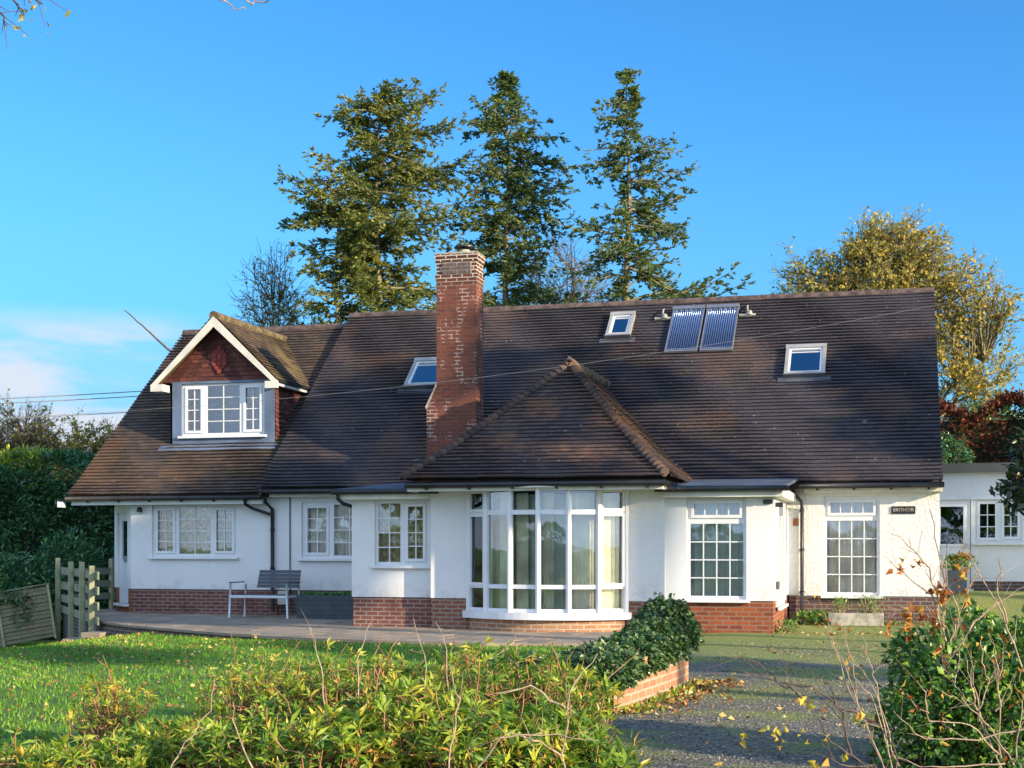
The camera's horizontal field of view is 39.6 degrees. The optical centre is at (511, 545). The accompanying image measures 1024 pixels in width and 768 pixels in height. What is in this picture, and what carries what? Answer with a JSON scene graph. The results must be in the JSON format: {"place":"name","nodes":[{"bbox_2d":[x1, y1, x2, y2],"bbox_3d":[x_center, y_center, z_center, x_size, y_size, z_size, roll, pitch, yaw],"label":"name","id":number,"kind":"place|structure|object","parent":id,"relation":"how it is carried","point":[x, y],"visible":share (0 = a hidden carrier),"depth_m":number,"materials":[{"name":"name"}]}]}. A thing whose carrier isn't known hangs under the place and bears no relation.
{"place":"outdoors","nodes":[
{"label":"outdoors","id":0,"kind":"place"},
{"bbox_2d":[0,0,70,49],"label":"overhanging branch","id":1,"kind":"object","parent":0,"point":[21,16],"visible":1,"depth_m":7.00,"materials":[{"name":"brown plant"}]},
{"bbox_2d":[218,0,268,9],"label":"overhanging branch","id":2,"kind":"object","parent":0,"point":[246,0],"visible":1,"depth_m":7.00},
{"bbox_2d":[0,597,939,767],"bbox_3d":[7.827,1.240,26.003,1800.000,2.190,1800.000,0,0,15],"label":"ground","id":3,"kind":"structure","parent":0,"point":[58,684],"depth_m":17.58,"materials":[{"name":"green plant"}]},
{"bbox_2d":[0,424,21,480],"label":"bare tree","id":4,"kind":"object","parent":3,"relation":"on","point":[6,443],"visible":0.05,"depth_m":62.00,"materials":[{"name":"brown plant"}]},
{"bbox_2d":[0,583,56,646],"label":"fence panel","id":5,"kind":"object","parent":3,"relation":"on","point":[40,616],"visible":0.99,"depth_m":31.11,"materials":[{"name":"wood"}]},
{"bbox_2d":[0,587,38,637],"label":"ivy clump","id":6,"kind":"object","parent":5,"relation":"on","point":[14,599],"visible":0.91,"depth_m":31.07,"materials":[{"name":"green plant"}]},
{"bbox_2d":[0,389,80,480],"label":"bare tree","id":7,"kind":"object","parent":3,"relation":"on","point":[20,438],"visible":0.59,"depth_m":61.37,"materials":[{"name":"brown plant"}]},
{"bbox_2d":[0,722,96,767],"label":"rhododendron","id":8,"kind":"object","parent":3,"relation":"on","point":[9,758],"visible":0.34,"depth_m":9.42,"materials":[{"name":"green plant"}]},
{"bbox_2d":[0,523,108,640],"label":"laurel bush","id":9,"kind":"object","parent":3,"relation":"on","point":[35,577],"visible":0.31,"depth_m":33.67,"materials":[{"name":"green plant"}]},
{"bbox_2d":[0,443,115,627],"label":"laurel hedge","id":10,"kind":"object","parent":3,"relation":"on","point":[32,514],"visible":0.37,"depth_m":37.67,"materials":[{"name":"green plant"}]},
{"bbox_2d":[29,404,116,480],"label":"bare tree","id":11,"kind":"object","parent":3,"relation":"on","point":[85,439],"visible":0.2,"depth_m":61.44,"materials":[{"name":"brown plant"}]},
{"bbox_2d":[63,613,101,638],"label":"retaining wall","id":12,"kind":"structure","parent":3,"relation":"on","point":[98,628],"depth_m":29.87,"materials":[{"name":"grey brick"}]},
{"bbox_2d":[55,558,115,642],"bbox_3d":[-9.135,1.317,30.767,1.880,2.096,8.093,0,0,-6],"label":"timber fence","id":13,"kind":"object","parent":3,"relation":"on","point":[82,600],"visible":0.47,"depth_m":29.73,"materials":[{"name":"grey wood"}]},
{"bbox_2d":[62,631,110,641],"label":"garden steps","id":14,"kind":"structure","parent":3,"relation":"on","point":[90,635],"depth_m":26.24,"materials":[{"name":"grey stone"}]},
{"bbox_2d":[19,722,179,767],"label":"rhododendron","id":15,"kind":"object","parent":3,"relation":"on","point":[59,756],"visible":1,"depth_m":8.80,"materials":[{"name":"green plant"}]},
{"bbox_2d":[82,416,121,450],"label":"bare tree","id":16,"kind":"object","parent":3,"relation":"on","point":[108,430],"depth_m":61.56,"materials":[{"name":"brown plant"}]},
{"bbox_2d":[64,654,159,746],"bbox_3d":[-3.219,1.271,11.399,0.779,0.786,0.767,0,0,-9],"label":"rhododendron","id":17,"kind":"object","parent":3,"relation":"on","point":[113,711],"visible":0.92,"depth_m":11.35,"materials":[{"name":"green plant"}]},
{"bbox_2d":[88,704,245,767],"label":"rhododendron","id":18,"kind":"object","parent":3,"relation":"on","point":[169,743],"visible":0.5,"depth_m":9.53,"materials":[{"name":"green plant"}]},
{"bbox_2d":[170,680,252,767],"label":"bare branch","id":19,"kind":"object","parent":3,"relation":"on","point":[179,753],"visible":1,"depth_m":7.99,"materials":[{"name":"brown wood"}]},
{"bbox_2d":[176,693,351,767],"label":"rhododendron","id":20,"kind":"object","parent":3,"relation":"on","point":[213,734],"visible":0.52,"depth_m":8.65,"materials":[{"name":"green plant"}]},
{"bbox_2d":[188,635,346,732],"bbox_3d":[-1.821,1.136,10.585,1.200,0.924,1.166,0,0,15],"label":"rhododendron","id":21,"kind":"object","parent":3,"relation":"on","point":[239,687],"visible":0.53,"depth_m":10.40,"materials":[{"name":"green plant"}]},
{"bbox_2d":[228,236,324,326],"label":"bare tree","id":22,"kind":"object","parent":3,"relation":"on","point":[280,293],"visible":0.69,"depth_m":49.80,"materials":[{"name":"brown plant"}]},
{"bbox_2d":[0,631,570,753],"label":"fallen leaves","id":23,"kind":"object","parent":3,"relation":"on","point":[144,683],"visible":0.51,"depth_m":19.55,"materials":[{"name":"yellow plant"}]},
{"bbox_2d":[102,624,488,646],"bbox_3d":[-3.913,1.955,26.700,14.696,0.900,7.268,0,0,24],"label":"terrace base","id":24,"kind":"object","parent":3,"relation":"on","point":[114,630],"visible":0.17,"depth_m":25.33,"materials":[{"name":"brick"}]},
{"bbox_2d":[78,608,613,645],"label":"terrace","id":25,"kind":"structure","parent":24,"relation":"on","point":[292,627],"depth_m":24.38,"materials":[{"name":"grey stone"}]},
{"bbox_2d":[228,570,300,618],"bbox_3d":[-4.968,0.970,28.650,1.312,0.952,0.708,0,0,15],"label":"garden bench","id":26,"kind":"object","parent":25,"relation":"on","point":[291,580],"visible":0.89,"depth_m":28.82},
{"bbox_2d":[297,589,352,619],"bbox_3d":[-3.485,1.161,28.273,1.607,0.597,0.590,0,0,15],"label":"planter box","id":27,"kind":"object","parent":25,"relation":"on","point":[324,605],"visible":0.77,"depth_m":28.08,"materials":[{"name":"wood"}]},
{"bbox_2d":[259,286,335,326],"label":"tree","id":28,"kind":"object","parent":3,"relation":"on","point":[295,318],"visible":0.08,"depth_m":49.58,"materials":[{"name":"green plant"}]},
{"bbox_2d":[251,685,414,767],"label":"rhododendron","id":29,"kind":"object","parent":3,"relation":"on","point":[311,752],"visible":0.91,"depth_m":8.24,"materials":[{"name":"green plant"}]},
{"bbox_2d":[274,633,445,726],"bbox_3d":[-1.087,1.103,10.381,1.248,0.941,1.272,0,0,15],"label":"rhododendron","id":30,"kind":"object","parent":3,"relation":"on","point":[340,687],"visible":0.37,"depth_m":10.26,"materials":[{"name":"green plant"}]},
{"bbox_2d":[273,76,491,324],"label":"fir tree","id":31,"kind":"object","parent":3,"relation":"on","point":[360,233],"visible":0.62,"depth_m":46.49,"materials":[{"name":"green plant"}]},
{"bbox_2d":[315,656,493,767],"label":"rhododendron","id":32,"kind":"object","parent":3,"relation":"on","point":[424,717],"visible":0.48,"depth_m":8.57,"materials":[{"name":"green plant"}]},
{"bbox_2d":[302,612,532,724],"bbox_3d":[-0.662,0.994,9.626,1.609,1.119,0.484,0,0,2],"label":"bare branch","id":33,"kind":"object","parent":3,"relation":"on","point":[410,650],"visible":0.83,"depth_m":9.65,"materials":[{"name":"brown wood"}]},
{"bbox_2d":[375,631,536,730],"bbox_3d":[-0.401,1.086,10.219,1.328,0.925,1.210,0,0,15],"label":"rhododendron","id":34,"kind":"object","parent":3,"relation":"on","point":[467,656],"visible":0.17,"depth_m":10.12,"materials":[{"name":"green plant"}]},
{"bbox_2d":[409,685,584,767],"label":"rhododendron","id":35,"kind":"object","parent":3,"relation":"on","point":[462,755],"visible":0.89,"depth_m":8.01,"materials":[{"name":"green plant"}]},
{"bbox_2d":[56,245,943,632],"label":"house","id":36,"kind":"structure","parent":3,"relation":"on","point":[758,483],"depth_m":28.45,"materials":[{"name":"brown tile"}]},
{"bbox_2d":[113,513,128,606],"bbox_3d":[-8.507,0.297,31.122,0.190,2.035,0.960,0,0,-30],"label":"door","id":37,"kind":"structure","parent":36,"relation":"in","point":[123,590],"depth_m":31.27,"materials":[{"name":"white plastic"}]},
{"bbox_2d":[124,310,169,351],"bbox_3d":[-8.081,-3.778,38.002,4.564,5.053,0.096,0,0,0],"label":"pole","id":38,"kind":"object","parent":36,"relation":"attached to","point":[158,340],"visible":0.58,"depth_m":37.99,"materials":[{"name":"grey metal"}]},
{"bbox_2d":[148,504,238,558],"bbox_3d":[-6.720,-0.302,30.193,2.090,1.175,0.290,0,0,15],"label":"window","id":39,"kind":"structure","parent":36,"relation":"in","point":[179,531],"depth_m":30.27,"materials":[{"name":"white plastic"}]},
{"bbox_2d":[298,502,351,560],"bbox_3d":[-3.632,-0.307,29.374,1.600,1.245,0.289,0,0,15],"label":"window","id":40,"kind":"structure","parent":36,"relation":"in","point":[326,526],"depth_m":29.46,"materials":[{"name":"white plastic"}]},
{"bbox_2d":[370,500,430,568],"bbox_3d":[-1.963,-0.217,25.539,1.130,1.245,0.289,0,0,15],"label":"window","id":41,"kind":"structure","parent":36,"relation":"in","point":[401,525],"depth_m":25.59,"materials":[{"name":"white plastic"}]},
{"bbox_2d":[462,486,631,619],"bbox_3d":[0.650,0.115,24.783,3.009,2.310,1.907,0,0,15],"label":"bow window","id":42,"kind":"structure","parent":36,"relation":"in","point":[537,556],"depth_m":24.24,"materials":[{"name":"white plastic"}]},
{"bbox_2d":[683,497,749,602],"bbox_3d":[3.453,0.058,23.979,1.120,1.795,0.288,0,0,15],"label":"window","id":43,"kind":"structure","parent":36,"relation":"in","point":[716,526],"depth_m":24.04,"materials":[{"name":"white plastic"}]},
{"bbox_2d":[776,506,788,610],"bbox_3d":[4.752,0.193,25.111,0.128,1.825,1.920,0,0,15],"label":"window","id":44,"kind":"structure","parent":36,"relation":"in","point":[781,520],"depth_m":25.04,"materials":[{"name":"white plastic"}]},
{"bbox_2d":[820,496,882,598],"bbox_3d":[6.382,0.018,26.720,1.140,1.935,0.286,0,0,15],"label":"window","id":45,"kind":"structure","parent":36,"relation":"in","point":[848,520],"depth_m":26.78,"materials":[{"name":"white plastic"}]},
{"bbox_2d":[891,506,914,513],"bbox_3d":[7.264,-0.665,26.398,0.430,0.140,0.033,0,0,15],"label":"name plate","id":46,"kind":"object","parent":36,"relation":"attached to","point":[902,509],"visible":1,"depth_m":26.39,"materials":[{"name":"black plastic"}]},
{"bbox_2d":[443,69,595,306],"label":"fir tree","id":47,"kind":"object","parent":3,"relation":"on","point":[494,123],"visible":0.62,"depth_m":47.58,"materials":[{"name":"green plant"}]},
{"bbox_2d":[495,251,574,304],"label":"bare tree","id":48,"kind":"object","parent":3,"relation":"on","point":[531,278],"visible":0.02,"depth_m":49.69,"materials":[{"name":"brown plant"}]},
{"bbox_2d":[458,689,613,767],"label":"rhododendron","id":49,"kind":"object","parent":3,"relation":"on","point":[553,719],"visible":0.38,"depth_m":8.34,"materials":[{"name":"green plant"}]},
{"bbox_2d":[446,629,636,743],"bbox_3d":[0.160,1.050,9.656,1.269,0.951,1.339,0,0,15],"label":"rhododendron","id":50,"kind":"object","parent":3,"relation":"on","point":[592,691],"visible":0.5,"depth_m":9.52,"materials":[{"name":"green plant"}]},
{"bbox_2d":[517,227,618,304],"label":"bare tree","id":51,"kind":"object","parent":3,"relation":"on","point":[573,279],"visible":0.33,"depth_m":49.80,"materials":[{"name":"brown plant"}]},
{"bbox_2d":[521,640,615,726],"bbox_3d":[0.357,1.134,10.930,0.892,0.785,0.919,0,0,-34],"label":"rhododendron","id":52,"kind":"object","parent":3,"relation":"on","point":[578,682],"visible":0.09,"depth_m":10.91,"materials":[{"name":"green plant"}]},
{"bbox_2d":[476,650,687,712],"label":"garden wall","id":53,"kind":"structure","parent":3,"relation":"on","point":[653,684],"depth_m":13.46,"materials":[{"name":"brick"}]},
{"bbox_2d":[500,592,704,705],"bbox_3d":[0.793,1.062,13.811,1.601,1.176,3.289,0,0,22],"label":"ivy","id":54,"kind":"object","parent":53,"relation":"on","point":[661,632],"visible":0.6,"depth_m":13.56,"materials":[{"name":"green plant"}]},
{"bbox_2d":[524,726,655,767],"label":"rhododendron","id":55,"kind":"object","parent":3,"relation":"on","point":[622,758],"visible":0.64,"depth_m":8.18,"materials":[{"name":"green plant"}]},
{"bbox_2d":[543,67,756,303],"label":"fir tree","id":56,"kind":"object","parent":3,"relation":"on","point":[651,224],"visible":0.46,"depth_m":45.86,"materials":[{"name":"green plant"}]},
{"bbox_2d":[617,677,712,713],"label":"wall foot plants","id":57,"kind":"object","parent":3,"relation":"on","point":[674,692],"depth_m":13.13,"materials":[{"name":"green plant"}]},
{"bbox_2d":[775,618,804,632],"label":"border plant","id":58,"kind":"object","parent":3,"relation":"on","point":[788,628],"visible":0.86,"depth_m":23.96,"materials":[{"name":"green plant"}]},
{"bbox_2d":[792,608,832,625],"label":"border plant","id":59,"kind":"object","parent":3,"relation":"on","point":[813,618],"visible":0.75,"depth_m":26.22,"materials":[{"name":"green plant"}]},
{"bbox_2d":[761,203,1023,420],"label":"autumn tree","id":60,"kind":"object","parent":3,"relation":"on","point":[899,258],"visible":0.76,"depth_m":43.38,"materials":[{"name":"yellow plant"}]},
{"bbox_2d":[884,619,927,625],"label":"border plant","id":61,"kind":"object","parent":3,"relation":"on","point":[902,623],"visible":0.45,"depth_m":25.95,"materials":[{"name":"green plant"}]},
{"bbox_2d":[858,598,1023,767],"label":"evergreen shrub","id":62,"kind":"object","parent":3,"relation":"on","point":[916,663],"visible":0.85,"depth_m":9.24,"materials":[{"name":"green plant"}]},
{"bbox_2d":[867,509,1023,709],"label":"dead hydrangea","id":63,"kind":"object","parent":3,"relation":"on","point":[943,592],"visible":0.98,"depth_m":9.19,"materials":[{"name":"brown plant"}]},
{"bbox_2d":[941,431,975,462],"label":"evergreen bush","id":64,"kind":"object","parent":3,"relation":"on","point":[956,446],"visible":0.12,"depth_m":34.79,"materials":[{"name":"green plant"}]},
{"bbox_2d":[939,386,1023,462],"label":"beech hedge","id":65,"kind":"object","parent":3,"relation":"on","point":[986,441],"visible":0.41,"depth_m":35.31,"materials":[{"name":"red plant"}]},
{"bbox_2d":[940,462,1023,590],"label":"outbuilding","id":66,"kind":"structure","parent":3,"relation":"on","point":[968,500],"depth_m":29.64,"materials":[{"name":"paint"}]},
{"bbox_2d":[940,500,973,590],"bbox_3d":[9.220,-0.002,29.777,0.840,1.915,0.190,0,0,15],"label":"door","id":67,"kind":"structure","parent":66,"relation":"in","point":[953,548],"depth_m":29.75,"materials":[{"name":"white plastic"}]},
{"bbox_2d":[972,500,1023,544],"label":"window","id":68,"kind":"structure","parent":66,"relation":"in","point":[999,526],"depth_m":29.55,"materials":[{"name":"white plastic"}]},
{"bbox_2d":[949,398,1022,419],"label":"background tree","id":69,"kind":"object","parent":3,"relation":"on","point":[1004,414],"visible":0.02,"depth_m":74.47,"materials":[{"name":"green plant"}]},
{"bbox_2d":[988,421,1023,517],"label":"holly bush","id":70,"kind":"object","parent":3,"relation":"on","point":[1014,487],"visible":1,"depth_m":8.98,"materials":[{"name":"green plant"}]},
{"bbox_2d":[1003,406,1023,419],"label":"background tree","id":71,"kind":"object","parent":3,"relation":"on","point":[1021,414],"visible":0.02,"depth_m":75.43,"materials":[{"name":"green plant"}]},
{"bbox_2d":[0,320,1020,418],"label":"overhead cable","id":72,"kind":"object","parent":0,"point":[106,413],"visible":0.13,"depth_m":52.87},
{"bbox_2d":[1,288,1021,417],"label":"overhead cable","id":73,"kind":"object","parent":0,"point":[525,371],"visible":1,"depth_m":18.34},
{"bbox_2d":[0,293,1022,398],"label":"overhead cable","id":74,"kind":"object","parent":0,"point":[140,391],"visible":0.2,"depth_m":52.92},
{"bbox_2d":[0,298,1023,403],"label":"overhead cable","id":75,"kind":"object","parent":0,"point":[129,396],"visible":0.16,"depth_m":52.91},
{"bbox_2d":[0,0,1023,458],"label":"sky","id":76,"kind":"structure","parent":0,"point":[143,143],"materials":[{"name":"blue"}]},
{"bbox_2d":[590,591,1023,767],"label":"driveway","id":77,"kind":"structure","parent":0,"point":[712,645],"depth_m":12.96,"materials":[{"name":"grey gravel"}]},
{"bbox_2d":[448,663,607,767],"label":"bare branch","id":78,"kind":"object","parent":77,"relation":"on","point":[490,751],"visible":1,"depth_m":7.13,"materials":[{"name":"brown wood"}]},
{"bbox_2d":[470,653,597,767],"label":"bare branch","id":79,"kind":"object","parent":77,"relation":"on","point":[567,709],"visible":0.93,"depth_m":7.39,"materials":[{"name":"brown wood"}]},
{"bbox_2d":[621,677,765,716],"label":"fallen leaves","id":80,"kind":"object","parent":77,"relation":"on","point":[727,683],"visible":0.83,"depth_m":13.61,"materials":[{"name":"yellow plant"}]},
{"bbox_2d":[696,641,901,767],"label":"bare sapling","id":81,"kind":"object","parent":77,"relation":"on","point":[803,700],"visible":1,"depth_m":6.41,"materials":[{"name":"brown plant"}]},
{"bbox_2d":[610,623,1010,766],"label":"fallen leaves","id":82,"kind":"object","parent":77,"relation":"on","point":[822,710],"visible":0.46,"depth_m":13.72,"materials":[{"name":"yellow plant"}]},
{"bbox_2d":[828,594,885,625],"bbox_3d":[6.395,1.176,26.009,1.192,0.628,0.431,0,0,15],"label":"stone trough","id":83,"kind":"object","parent":77,"relation":"on","point":[841,616],"visible":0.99,"depth_m":25.93,"materials":[{"name":"stone"}]},
{"bbox_2d":[776,622,937,635],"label":"fallen leaves","id":84,"kind":"object","parent":77,"relation":"on","point":[862,633],"visible":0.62,"depth_m":23.29,"materials":[{"name":"brown plant"}]},
{"bbox_2d":[814,594,899,767],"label":"bare shoots","id":85,"kind":"object","parent":77,"relation":"on","point":[859,709],"visible":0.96,"depth_m":8.79,"materials":[{"name":"brown plant"}]},
{"bbox_2d":[889,618,1023,767],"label":"dead hydrangea","id":86,"kind":"object","parent":77,"relation":"on","point":[938,650],"visible":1,"depth_m":8.01,"materials":[{"name":"brown plant"}]},
{"bbox_2d":[940,551,977,594],"bbox_3d":[9.032,0.542,28.978,0.894,0.916,0.768,0,0,15],"label":"plant pot","id":87,"kind":"object","parent":77,"relation":"on","point":[953,572],"visible":0.83,"depth_m":28.82,"materials":[{"name":"ceramic"}]},
{"bbox_2d":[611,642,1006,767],"bbox_3d":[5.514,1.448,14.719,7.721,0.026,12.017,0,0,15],"label":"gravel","id":88,"kind":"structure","parent":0,"point":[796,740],"depth_m":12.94,"materials":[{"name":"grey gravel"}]}
]}

